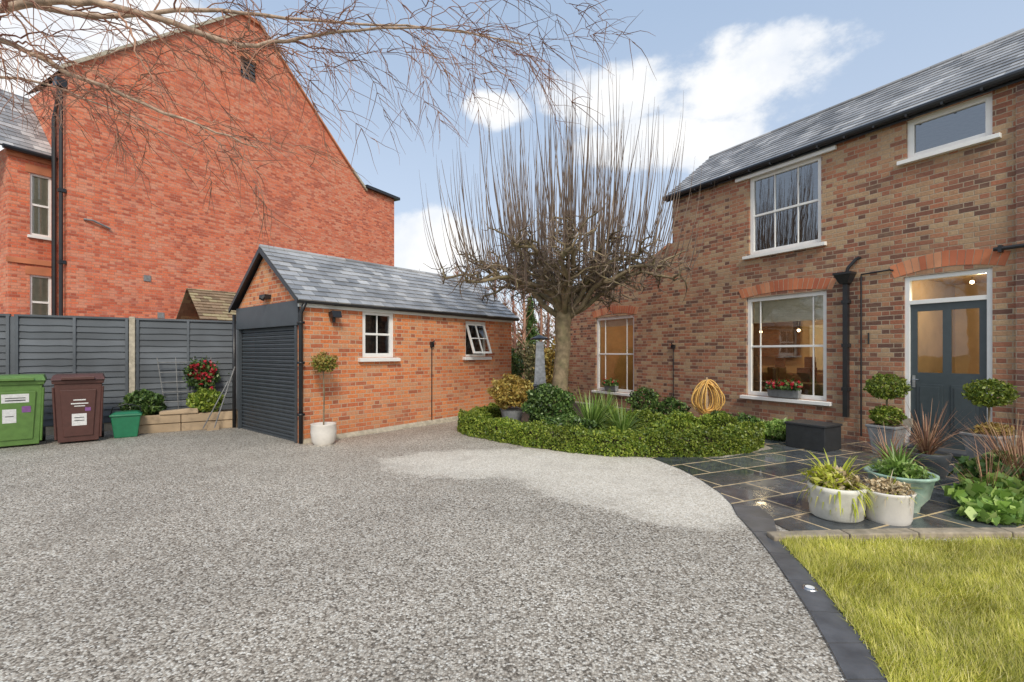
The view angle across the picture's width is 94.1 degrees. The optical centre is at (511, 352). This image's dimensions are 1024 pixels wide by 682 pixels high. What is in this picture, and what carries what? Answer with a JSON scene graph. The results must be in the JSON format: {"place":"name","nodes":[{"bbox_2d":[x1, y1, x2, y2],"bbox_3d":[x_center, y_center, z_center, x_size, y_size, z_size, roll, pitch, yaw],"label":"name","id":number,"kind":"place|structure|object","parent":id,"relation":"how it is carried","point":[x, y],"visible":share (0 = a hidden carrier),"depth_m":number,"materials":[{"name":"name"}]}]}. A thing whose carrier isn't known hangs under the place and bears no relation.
{"place":"outdoors","nodes":[
{"label":"outdoors","id":0,"kind":"place"},
{"bbox_2d":[0,400,1017,681],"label":"driveway","id":1,"kind":"structure","parent":0,"point":[442,552],"depth_m":3.54,"materials":[{"name":"grey gravel"}]},
{"bbox_2d":[0,374,46,446],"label":"wheelie bin","id":2,"kind":"object","parent":1,"relation":"on","point":[21,407],"visible":1,"depth_m":8.01,"materials":[{"name":"green plastic"}]},
{"bbox_2d":[0,76,66,315],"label":"bay roof deck and pipes","id":3,"kind":"structure","parent":1,"relation":"on","point":[53,158],"depth_m":14.20,"materials":[{"name":"black plastic"}]},
{"bbox_2d":[0,89,50,155],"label":"bay roof slates","id":4,"kind":"object","parent":3,"relation":"on","point":[25,137],"visible":0.84,"depth_m":14.44,"materials":[{"name":"grey stone"}]},
{"bbox_2d":[50,373,104,442],"bbox_3d":[-7.831,0.992,8.633,0.707,1.208,0.940,0,0,-40],"label":"wheelie bin","id":5,"kind":"object","parent":1,"relation":"on","point":[77,401],"visible":1,"depth_m":8.35,"materials":[{"name":"brown plastic"}]},
{"bbox_2d":[0,314,236,434],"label":"timber fence","id":6,"kind":"object","parent":1,"relation":"on","point":[122,354],"visible":0.43,"depth_m":9.77,"materials":[{"name":"paint"}]},
{"bbox_2d":[109,403,142,437],"bbox_3d":[-7.320,1.282,9.050,0.487,0.629,0.400,0,0,-36],"label":"recycling caddy","id":7,"kind":"object","parent":1,"relation":"on","point":[125,424],"visible":1,"depth_m":8.93,"materials":[{"name":"plastic"}]},
{"bbox_2d":[138,408,236,433],"bbox_3d":[-6.883,1.370,10.139,2.000,0.459,1.050,0,0,-31],"label":"raised sleeper bed","id":8,"kind":"object","parent":1,"relation":"on","point":[172,420],"visible":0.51,"depth_m":9.68,"materials":[{"name":"brown wood"}]},
{"bbox_2d":[117,388,167,415],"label":"evergreen shrub","id":9,"kind":"object","parent":8,"relation":"on","point":[148,402],"visible":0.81,"depth_m":9.47,"materials":[{"name":"green plant"}]},
{"bbox_2d":[157,355,229,408],"bbox_3d":[-6.878,0.625,10.321,1.325,1.252,0.395,0,0,-27],"label":"rose trellis","id":10,"kind":"object","parent":8,"relation":"on","point":[194,371],"visible":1,"depth_m":10.30,"materials":[{"name":"green plant"}]},
{"bbox_2d":[186,387,223,412],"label":"evergreen shrub","id":11,"kind":"object","parent":8,"relation":"on","point":[203,400],"visible":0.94,"depth_m":9.90,"materials":[{"name":"green plant"}]},
{"bbox_2d":[176,288,235,320],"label":"tiled outhouse","id":12,"kind":"structure","parent":1,"relation":"on","point":[200,304],"depth_m":13.09,"materials":[{"name":"beige tile"}]},
{"bbox_2d":[203,367,234,430],"bbox_3d":[-6.058,0.948,9.876,0.592,1.304,0.090,0,0,-40],"label":"garden broom","id":13,"kind":"object","parent":1,"relation":"on","point":[213,426],"visible":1,"depth_m":9.84,"materials":[{"name":"brown wood"}]},
{"bbox_2d":[308,351,338,445],"bbox_3d":[-3.270,0.778,8.304,0.505,1.637,0.519,0,0,-29],"label":"standard bay tree","id":14,"kind":"object","parent":1,"relation":"on","point":[323,433],"visible":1,"depth_m":8.18,"materials":[{"name":"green plant"}]},
{"bbox_2d":[228,244,518,443],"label":"brick garage","id":15,"kind":"structure","parent":1,"relation":"on","point":[410,348],"depth_m":9.71,"materials":[{"name":"brick"}]},
{"bbox_2d":[358,311,400,361],"bbox_3d":[-2.683,-0.325,9.576,0.200,1.010,0.940,0,0,40],"label":"casement window frame","id":16,"kind":"structure","parent":15,"relation":"in","point":[366,357],"depth_m":9.61,"materials":[{"name":"white paint"}]},
{"bbox_2d":[463,321,491,359],"bbox_3d":[-0.888,-0.290,11.737,0.210,0.940,0.940,0,0,40],"label":"open casement window frame","id":17,"kind":"structure","parent":15,"relation":"in","point":[473,356],"depth_m":11.82,"materials":[{"name":"white paint"}]},
{"bbox_2d":[511,347,524,383],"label":"garden shrub","id":18,"kind":"object","parent":1,"relation":"on","point":[515,357],"visible":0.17,"depth_m":14.45,"materials":[{"name":"green plant"}]},
{"bbox_2d":[511,339,553,389],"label":"garden shrub","id":19,"kind":"object","parent":1,"relation":"on","point":[530,351],"visible":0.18,"depth_m":16.76,"materials":[{"name":"green plant"}]},
{"bbox_2d":[532,338,568,388],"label":"garden shrub","id":20,"kind":"object","parent":1,"relation":"on","point":[550,354],"visible":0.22,"depth_m":16.27,"materials":[{"name":"yellow plant"}]},
{"bbox_2d":[732,506,846,680],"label":"edging mortar bed","id":21,"kind":"object","parent":1,"relation":"on","point":[804,604],"visible":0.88,"depth_m":2.87,"materials":[{"name":"grey concrete"}]},
{"bbox_2d":[568,80,1023,450],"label":"walls","id":22,"kind":"structure","parent":1,"relation":"on","point":[881,210],"depth_m":8.82,"materials":[{"name":"brick"}]},
{"bbox_2d":[591,315,633,396],"bbox_3d":[3.031,0.085,14.111,0.220,2.310,1.830,0,0,-31],"label":"wing sash window frame","id":23,"kind":"object","parent":22,"relation":"attached to","point":[625,391],"visible":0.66,"depth_m":14.47,"materials":[{"name":"white wood"}]},
{"bbox_2d":[602,378,618,391],"bbox_3d":[2.923,0.949,14.145,0.457,0.402,0.562,0,0,-31],"label":"window box","id":24,"kind":"object","parent":23,"relation":"on","point":[608,384],"visible":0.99,"depth_m":14.06,"materials":[{"name":"green plant"}]},
{"bbox_2d":[592,306,638,317],"bbox_3d":[3.019,-1.225,14.104,0.030,0.310,2.013,0,0,-31],"label":"wing window arch","id":25,"kind":"structure","parent":22,"relation":"attached to","point":[618,309],"depth_m":14.00,"materials":[{"name":"orange brick"}]},
{"bbox_2d":[671,342,674,396],"bbox_3d":[4.096,0.672,12.168,0.107,1.856,0.100,0,0,-31],"label":"cable conduit","id":26,"kind":"object","parent":22,"relation":"attached to","point":[672,346],"visible":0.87,"depth_m":12.18,"materials":[{"name":"black plastic"}]},
{"bbox_2d":[601,296,822,326],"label":"roman blinds","id":27,"kind":"object","parent":22,"relation":"attached to","point":[792,309],"visible":0.67,"depth_m":9.91,"materials":[{"name":"fabric"}]},
{"bbox_2d":[742,155,826,259],"bbox_3d":[5.584,-2.930,9.815,0.220,1.780,1.685,0,0,-31],"label":"sash window frame","id":28,"kind":"object","parent":22,"relation":"attached to","point":[775,250],"visible":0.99,"depth_m":9.85,"materials":[{"name":"white paint"}]},
{"bbox_2d":[735,145,836,182],"bbox_3d":[5.535,-3.837,9.795,0.056,0.075,2.050,0,0,-31],"label":"window lintel board","id":29,"kind":"object","parent":22,"relation":"attached to","point":[794,161],"depth_m":9.64,"materials":[{"name":"white paint"}]},
{"bbox_2d":[740,290,831,405],"bbox_3d":[5.593,-0.090,9.800,0.220,2.200,1.840,0,0,-31],"label":"ground sash window frame","id":30,"kind":"object","parent":22,"relation":"attached to","point":[810,398],"visible":0.94,"depth_m":9.70,"materials":[{"name":"white wood"}]},
{"bbox_2d":[764,378,802,398],"bbox_3d":[5.557,0.722,9.733,0.444,0.396,0.750,0,0,-31],"label":"window box","id":31,"kind":"object","parent":30,"relation":"on","point":[783,389],"visible":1,"depth_m":9.68,"materials":[{"name":"grey plant"}]},
{"bbox_2d":[738,278,836,298],"bbox_3d":[5.581,-1.345,9.793,0.029,0.310,2.024,0,0,-31],"label":"ground window arch","id":32,"kind":"structure","parent":22,"relation":"attached to","point":[798,283],"depth_m":9.70,"materials":[{"name":"orange brick"}]},
{"bbox_2d":[601,274,986,389],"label":"ground rooms","id":33,"kind":"object","parent":22,"relation":"in","point":[965,341],"visible":0.13,"depth_m":9.78,"materials":[{"name":"paint"}]},
{"bbox_2d":[753,320,822,395],"bbox_3d":[6.758,0.300,11.382,2.660,2.400,11.770,0,0,-31],"label":"furniture","id":34,"kind":"object","parent":33,"relation":"on","point":[780,333],"visible":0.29,"depth_m":12.40,"materials":[{"name":"brown wood"}]},
{"bbox_2d":[810,325,822,369],"bbox_3d":[7.960,-0.125,11.934,0.050,1.150,0.950,0,0,-31],"label":"kitchen window blind","id":35,"kind":"object","parent":33,"relation":"attached to","point":[819,341],"visible":0.21,"depth_m":12.14,"materials":[{"name":"fabric"}]},
{"bbox_2d":[797,280,973,331],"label":"pendant lamps","id":36,"kind":"object","parent":33,"relation":"hanging from","point":[971,282],"visible":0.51,"depth_m":10.87,"materials":[{"name":"white glass"}]},
{"bbox_2d":[832,256,860,416],"bbox_3d":[6.098,-0.275,8.681,0.226,2.910,0.380,0,0,-31],"label":"hopper and downpipe","id":37,"kind":"object","parent":22,"relation":"attached to","point":[846,278],"visible":1,"depth_m":8.71,"materials":[{"name":"black plastic"}]},
{"bbox_2d":[756,103,984,250],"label":"window panes","id":38,"kind":"object","parent":22,"relation":"attached to","point":[957,126],"visible":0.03,"depth_m":11.41,"materials":[{"name":"clear glass"}]},
{"bbox_2d":[900,418,912,427],"bbox_3d":[6.600,1.175,8.043,0.016,0.150,0.250,0,0,-31],"label":"air brick","id":39,"kind":"object","parent":22,"relation":"attached to","point":[905,422],"visible":0.29,"depth_m":7.97,"materials":[{"name":"concrete"}]},
{"bbox_2d":[860,243,1023,435],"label":"wall pipes","id":40,"kind":"object","parent":22,"relation":"attached to","point":[1000,248],"depth_m":8.55,"materials":[{"name":"black plastic"}]},
{"bbox_2d":[905,268,991,442],"bbox_3d":[6.959,0.125,7.619,0.100,2.790,1.085,0,0,-31],"label":"door frame","id":41,"kind":"object","parent":22,"relation":"attached to","point":[909,301],"visible":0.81,"depth_m":7.70,"materials":[{"name":"white wood"}]},
{"bbox_2d":[910,300,986,450],"bbox_3d":[6.937,0.360,7.606,0.070,2.320,0.945,0,0,-31],"label":"front door","id":42,"kind":"structure","parent":41,"relation":"attached to","point":[933,390],"depth_m":7.60,"materials":[{"name":"paint"}]},
{"bbox_2d":[912,375,918,386],"bbox_3d":[6.710,0.480,7.928,0.071,0.200,0.100,0,0,-31],"label":"door handle","id":43,"kind":"object","parent":42,"relation":"attached to","point":[914,379],"visible":1,"depth_m":7.96,"materials":[{"name":"silver metal"}]},
{"bbox_2d":[897,93,1001,165],"bbox_3d":[6.915,-3.530,7.576,0.220,0.740,1.255,0,0,-31],"label":"top window frame","id":44,"kind":"object","parent":22,"relation":"attached to","point":[913,156],"visible":0.98,"depth_m":7.53,"materials":[{"name":"white wood"}]},
{"bbox_2d":[889,249,1011,277],"bbox_3d":[6.895,-1.444,7.581,0.030,0.348,1.502,0,0,-31],"label":"door arch","id":45,"kind":"structure","parent":22,"relation":"attached to","point":[958,257],"depth_m":7.51,"materials":[{"name":"orange brick"}]},
{"bbox_2d":[1016,83,1023,454],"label":"dark brick pier","id":46,"kind":"structure","parent":22,"relation":"attached to","point":[1020,240],"depth_m":6.83,"materials":[{"name":"brown brick"}]},
{"bbox_3d":[8.322,-4.655,8.398,3.560,1.390,11.100,0,0,-31],"label":"roof deck","id":47,"kind":"object","parent":22,"relation":"on","visible":0},
{"bbox_2d":[663,67,1023,201],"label":"gutter","id":48,"kind":"object","parent":47,"relation":"attached to","point":[996,83],"visible":0.91,"depth_m":8.30,"materials":[{"name":"black plastic"}]},
{"bbox_2d":[667,31,1023,194],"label":"roof slates front","id":49,"kind":"object","parent":47,"relation":"on","point":[993,60],"visible":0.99,"depth_m":8.96,"materials":[{"name":"grey stone"}]},
{"bbox_2d":[709,28,1023,157],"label":"ridge tiles","id":50,"kind":"object","parent":47,"relation":"attached to","point":[956,56],"visible":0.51,"depth_m":9.62,"materials":[{"name":"tile"}]},
{"bbox_2d":[732,504,887,681],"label":"slate edging","id":51,"kind":"object","parent":1,"relation":"on","point":[854,658],"visible":0.9,"depth_m":2.92,"materials":[{"name":"grey stone"}]},
{"bbox_2d":[802,584,817,591],"bbox_3d":[2.000,1.579,3.200,0.094,0.010,0.094,0,0,0],"label":"recessed ground light","id":52,"kind":"object","parent":51,"relation":"on","point":[807,587],"visible":1,"depth_m":3.19,"materials":[{"name":"metal"}]},
{"bbox_2d":[767,527,1023,540],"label":"lawn kerb","id":53,"kind":"structure","parent":1,"relation":"on","point":[904,533],"depth_m":4.10,"materials":[{"name":"concrete"}]},
{"bbox_2d":[0,0,1023,347],"label":"sky","id":54,"kind":"structure","parent":0,"point":[745,70],"materials":[{"name":"blue"}]},
{"bbox_2d":[521,403,632,424],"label":"flower bed soil","id":55,"kind":"structure","parent":0,"point":[525,416],"depth_m":12.76,"materials":[{"name":"brown soil"}]},
{"bbox_2d":[486,373,533,420],"bbox_3d":[-0.042,0.984,10.010,1.010,1.132,0.922,0,0,0],"label":"golden shrub","id":56,"kind":"object","parent":55,"relation":"on","point":[514,395],"visible":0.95,"depth_m":9.80,"materials":[{"name":"yellow plant"}]},
{"bbox_2d":[530,335,548,395],"bbox_3d":[0.780,0.550,13.400,0.540,2.100,0.540,0,0,0],"label":"patio heater","id":57,"kind":"object","parent":55,"relation":"on","point":[539,374],"visible":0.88,"depth_m":13.27,"materials":[{"name":"metal"}]},
{"bbox_2d":[521,382,577,424],"bbox_3d":[0.711,1.050,9.291,1.128,0.937,0.983,0,0,0],"label":"evergreen shrub","id":58,"kind":"object","parent":55,"relation":"on","point":[538,408],"visible":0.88,"depth_m":9.07,"materials":[{"name":"green plant"}]},
{"bbox_2d":[419,50,714,411],"bbox_3d":[0.969,-2.144,10.608,5.846,7.651,5.745,0,0,-21],"label":"pollarded tree","id":59,"kind":"object","parent":55,"relation":"on","point":[564,294],"visible":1,"depth_m":9.77,"materials":[{"name":"brown plant"}]},
{"bbox_2d":[543,414,598,430],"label":"shrub","id":60,"kind":"object","parent":55,"relation":"on","point":[561,419],"visible":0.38,"depth_m":8.41,"materials":[{"name":"green plant"}]},
{"bbox_2d":[564,387,634,429],"bbox_3d":[1.471,1.073,9.012,1.704,0.953,1.688,0,0,0],"label":"agapanthus","id":61,"kind":"object","parent":55,"relation":"on","point":[591,412],"visible":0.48,"depth_m":8.89,"materials":[{"name":"green plant"}]},
{"bbox_2d":[575,388,626,426],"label":"agapanthus","id":62,"kind":"object","parent":55,"relation":"on","point":[608,397],"visible":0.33,"depth_m":9.67,"materials":[{"name":"green plant"}]},
{"bbox_2d":[457,402,765,457],"bbox_3d":[1.389,1.375,8.779,5.751,0.467,2.613,0,0,30],"label":"box hedge","id":63,"kind":"object","parent":55,"relation":"on","point":[489,422],"visible":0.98,"depth_m":7.54,"materials":[{"name":"green plant"}]},
{"bbox_2d":[599,398,648,432],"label":"agapanthus","id":64,"kind":"object","parent":55,"relation":"on","point":[623,423],"visible":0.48,"depth_m":8.63,"materials":[{"name":"green plant"}]},
{"bbox_2d":[625,386,661,411],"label":"shrub","id":65,"kind":"object","parent":55,"relation":"on","point":[648,397],"visible":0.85,"depth_m":11.77,"materials":[{"name":"green plant"}]},
{"bbox_2d":[599,406,737,433],"bbox_3d":[2.936,1.344,9.231,2.591,0.530,0.600,0,0,28],"label":"box hedge","id":66,"kind":"object","parent":55,"relation":"on","point":[715,421],"visible":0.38,"depth_m":8.95,"materials":[{"name":"green plant"}]},
{"bbox_2d":[652,395,690,415],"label":"shrub","id":67,"kind":"object","parent":55,"relation":"on","point":[665,404],"visible":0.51,"depth_m":9.80,"materials":[{"name":"green plant"}]},
{"bbox_2d":[639,417,705,432],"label":"shrub","id":68,"kind":"object","parent":55,"relation":"on","point":[672,423],"visible":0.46,"depth_m":8.20,"materials":[{"name":"green plant"}]},
{"bbox_2d":[691,377,724,413],"bbox_3d":[3.949,1.050,9.599,0.654,1.100,0.399,0,0,0],"label":"sphere","id":69,"kind":"object","parent":55,"relation":"on","point":[709,385],"visible":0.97,"depth_m":9.55,"materials":[{"name":"beige wicker"}]},
{"bbox_2d":[707,409,733,415],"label":"shrub","id":70,"kind":"object","parent":55,"relation":"on","point":[714,412],"visible":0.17,"depth_m":9.22,"materials":[{"name":"green plant"}]},
{"bbox_2d":[736,412,765,422],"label":"fern","id":71,"kind":"object","parent":55,"relation":"on","point":[751,418],"visible":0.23,"depth_m":9.11,"materials":[{"name":"green plant"}]},
{"bbox_2d":[652,432,1023,530],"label":"patio","id":72,"kind":"structure","parent":0,"point":[769,482],"depth_m":5.82,"materials":[{"name":"stone"}]},
{"bbox_2d":[763,418,793,439],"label":"shrub","id":73,"kind":"object","parent":72,"relation":"on","point":[774,427],"visible":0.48,"depth_m":8.63,"materials":[{"name":"green plant"}]},
{"bbox_2d":[784,419,842,451],"bbox_3d":[5.020,1.377,7.950,0.550,0.420,0.650,0,0,-31],"label":"black step box","id":74,"kind":"object","parent":72,"relation":"on","point":[819,436],"visible":1,"depth_m":7.76,"materials":[{"name":"black plastic"}]},
{"bbox_2d":[796,449,874,522],"bbox_3d":[3.135,1.278,4.663,0.677,0.616,0.728,0,0,38],"label":"white ribbed planter","id":75,"kind":"object","parent":72,"relation":"on","point":[836,493],"visible":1,"depth_m":4.48,"materials":[{"name":"ceramic"}]},
{"bbox_2d":[863,373,912,454],"bbox_3d":[5.828,0.951,7.421,0.577,1.272,0.628,0,0,-29],"label":"topiary box planter","id":76,"kind":"object","parent":72,"relation":"on","point":[878,416],"visible":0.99,"depth_m":7.32,"materials":[{"name":"plant"}]},
{"bbox_2d":[860,471,921,525],"bbox_3d":[3.573,1.355,4.525,0.482,0.464,0.534,0,0,0],"label":"white round planter","id":77,"kind":"object","parent":72,"relation":"on","point":[893,503],"visible":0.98,"depth_m":4.39,"materials":[{"name":"ceramic"}]},
{"bbox_2d":[854,422,932,465],"bbox_3d":[4.764,1.241,5.974,0.846,0.690,0.794,0,0,12],"label":"spiky plant","id":78,"kind":"object","parent":72,"relation":"on","point":[883,454],"visible":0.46,"depth_m":6.02,"materials":[{"name":"plant"}]},
{"bbox_2d":[864,453,939,512],"bbox_3d":[3.950,1.282,4.864,0.600,0.608,0.628,0,0,0],"label":"verdigris bowl planter","id":79,"kind":"object","parent":72,"relation":"on","point":[916,476],"visible":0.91,"depth_m":4.70,"materials":[{"name":"ceramic"}]},
{"bbox_2d":[858,439,934,487],"bbox_3d":[4.445,1.281,5.505,0.829,0.612,0.835,0,0,0],"label":"potted plant","id":80,"kind":"object","parent":79,"relation":"in","point":[898,456],"visible":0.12,"depth_m":5.50,"materials":[{"name":"plant"}]},
{"bbox_2d":[878,404,977,478],"bbox_3d":[5.332,1.081,6.193,1.160,1.011,1.123,0,0,25],"label":"spiky plant","id":81,"kind":"object","parent":72,"relation":"on","point":[940,458],"visible":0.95,"depth_m":6.05,"materials":[{"name":"plant"}]},
{"bbox_2d":[902,443,966,456],"bbox_3d":[6.739,1.553,7.489,0.350,0.066,1.285,0,0,-31],"label":"doorstep","id":82,"kind":"object","parent":72,"relation":"on","point":[958,453],"visible":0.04,"depth_m":7.39,"materials":[{"name":"stone"}]},
{"bbox_2d":[920,437,1023,488],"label":"dry perennial","id":83,"kind":"object","parent":72,"relation":"on","point":[981,474],"visible":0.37,"depth_m":4.88,"materials":[{"name":"brown plant"}]},
{"bbox_2d":[941,471,1023,505],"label":"bergenia","id":84,"kind":"object","parent":72,"relation":"on","point":[969,488],"visible":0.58,"depth_m":4.74,"materials":[{"name":"green plant"}]},
{"bbox_2d":[947,449,1023,480],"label":"bergenia","id":85,"kind":"object","parent":72,"relation":"on","point":[970,465],"visible":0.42,"depth_m":5.23,"materials":[{"name":"green plant"}]},
{"bbox_2d":[947,412,1023,479],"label":"dry perennial","id":86,"kind":"object","parent":72,"relation":"on","point":[1010,452],"visible":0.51,"depth_m":5.01,"materials":[{"name":"brown plant"}]},
{"bbox_2d":[954,494,1023,525],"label":"bergenia","id":87,"kind":"object","parent":72,"relation":"on","point":[996,510],"visible":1,"depth_m":4.42,"materials":[{"name":"green plant"}]},
{"bbox_2d":[959,378,1019,459],"bbox_3d":[6.621,0.968,6.617,0.600,1.238,0.619,0,0,-17],"label":"topiary box planter","id":88,"kind":"object","parent":72,"relation":"on","point":[975,392],"visible":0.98,"depth_m":6.54,"materials":[{"name":"plant"}]},
{"bbox_2d":[969,422,1014,435],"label":"planter shrub","id":89,"kind":"object","parent":88,"relation":"in","point":[982,431],"visible":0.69,"depth_m":6.53,"materials":[{"name":"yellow plant"}]},
{"bbox_2d":[960,413,1023,454],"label":"dry perennial","id":90,"kind":"object","parent":72,"relation":"on","point":[1017,437],"visible":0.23,"depth_m":6.00,"materials":[{"name":"brown plant"}]},
{"bbox_2d":[779,532,1023,681],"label":"lawn","id":91,"kind":"structure","parent":0,"point":[878,659],"depth_m":2.91,"materials":[{"name":"plant"}]},
{"label":"ground","id":92,"kind":"structure","parent":0,"visible":0},
{"bbox_2d":[0,15,393,318],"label":"walls","id":93,"kind":"structure","parent":92,"relation":"on","point":[190,244],"depth_m":16.61,"materials":[{"name":"red brick"}]},
{"bbox_2d":[6,149,50,265],"bbox_3d":[-14.147,-4.200,14.026,0.040,3.200,1.050,0,0,30],"label":"string course","id":94,"kind":"object","parent":93,"relation":"attached to","point":[38,160],"visible":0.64,"depth_m":13.96,"materials":[{"name":"brick"}]},
{"bbox_2d":[25,163,50,176],"bbox_3d":[-14.063,-5.420,14.206,0.014,0.240,0.635,0,0,30],"label":"bay window head","id":95,"kind":"object","parent":93,"relation":"attached to","point":[35,169],"visible":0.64,"depth_m":14.15},
{"bbox_2d":[25,266,50,275],"bbox_3d":[-14.063,-2.420,14.206,0.014,0.240,0.635,0,0,30],"label":"bay window head","id":96,"kind":"object","parent":93,"relation":"attached to","point":[33,270],"visible":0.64,"depth_m":14.15},
{"bbox_2d":[27,173,50,240],"bbox_3d":[-14.085,-4.340,14.247,0.200,1.920,0.605,0,0,30],"label":"bay window frame","id":97,"kind":"object","parent":93,"relation":"attached to","point":[39,236],"visible":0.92,"depth_m":14.28,"materials":[{"name":"white wood"}]},
{"bbox_2d":[32,176,47,235],"bbox_3d":[-14.182,-4.385,14.303,0.018,2.230,0.885,0,0,30],"label":"bay window curtain","id":98,"kind":"object","parent":93,"relation":"attached to","point":[39,197],"visible":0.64,"depth_m":14.30,"materials":[{"name":"beige fabric"}]},
{"bbox_2d":[32,277,47,314],"bbox_3d":[-14.182,-1.500,14.303,0.018,2.000,0.885,0,0,30],"label":"bay window curtain","id":99,"kind":"object","parent":93,"relation":"attached to","point":[39,289],"visible":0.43,"depth_m":14.30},
{"bbox_2d":[30,275,50,314],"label":"bay window frame","id":100,"kind":"object","parent":93,"relation":"attached to","point":[49,293],"visible":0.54,"depth_m":14.33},
{"bbox_2d":[84,218,164,318],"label":"wall fittings","id":101,"kind":"object","parent":93,"relation":"attached to","point":[148,278],"depth_m":15.70,"materials":[{"name":"metal"}]},
{"bbox_2d":[24,56,255,95],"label":"roof","id":102,"kind":"structure","parent":93,"relation":"attached to","point":[50,82],"depth_m":15.26,"materials":[{"name":"tile"}]},
{"bbox_2d":[60,10,399,201],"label":"verge","id":103,"kind":"structure","parent":93,"relation":"attached to","point":[364,186],"depth_m":19.45,"materials":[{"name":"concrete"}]},
{"bbox_2d":[241,59,254,82],"bbox_3d":[-10.443,-11.100,18.793,0.090,0.800,0.660,0,0,30],"label":"gable vent window","id":104,"kind":"structure","parent":93,"relation":"attached to","point":[251,71],"depth_m":18.84,"materials":[{"name":"grey metal"}]},
{"bbox_2d":[239,52,258,64],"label":"gable vent arch","id":105,"kind":"structure","parent":93,"relation":"attached to","point":[257,62],"depth_m":18.72,"materials":[{"name":"brick"}]},
{"bbox_2d":[0,0,654,246],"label":"bare overhanging tree","id":106,"kind":"object","parent":92,"relation":"on","point":[121,12],"visible":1,"depth_m":4.70,"materials":[{"name":"brown plant"}]},
{"bbox_2d":[419,254,576,377],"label":"distant trees","id":107,"kind":"object","parent":92,"relation":"on","point":[515,335],"visible":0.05,"depth_m":21.77,"materials":[{"name":"brown plant"}]},
{"bbox_2d":[519,293,539,379],"bbox_3d":[0.839,-0.600,22.002,1.645,4.400,1.713,0,0,-31],"label":"conifer tree","id":108,"kind":"object","parent":92,"relation":"on","point":[532,320],"visible":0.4,"depth_m":21.88,"materials":[{"name":"green plant"}]}
]}

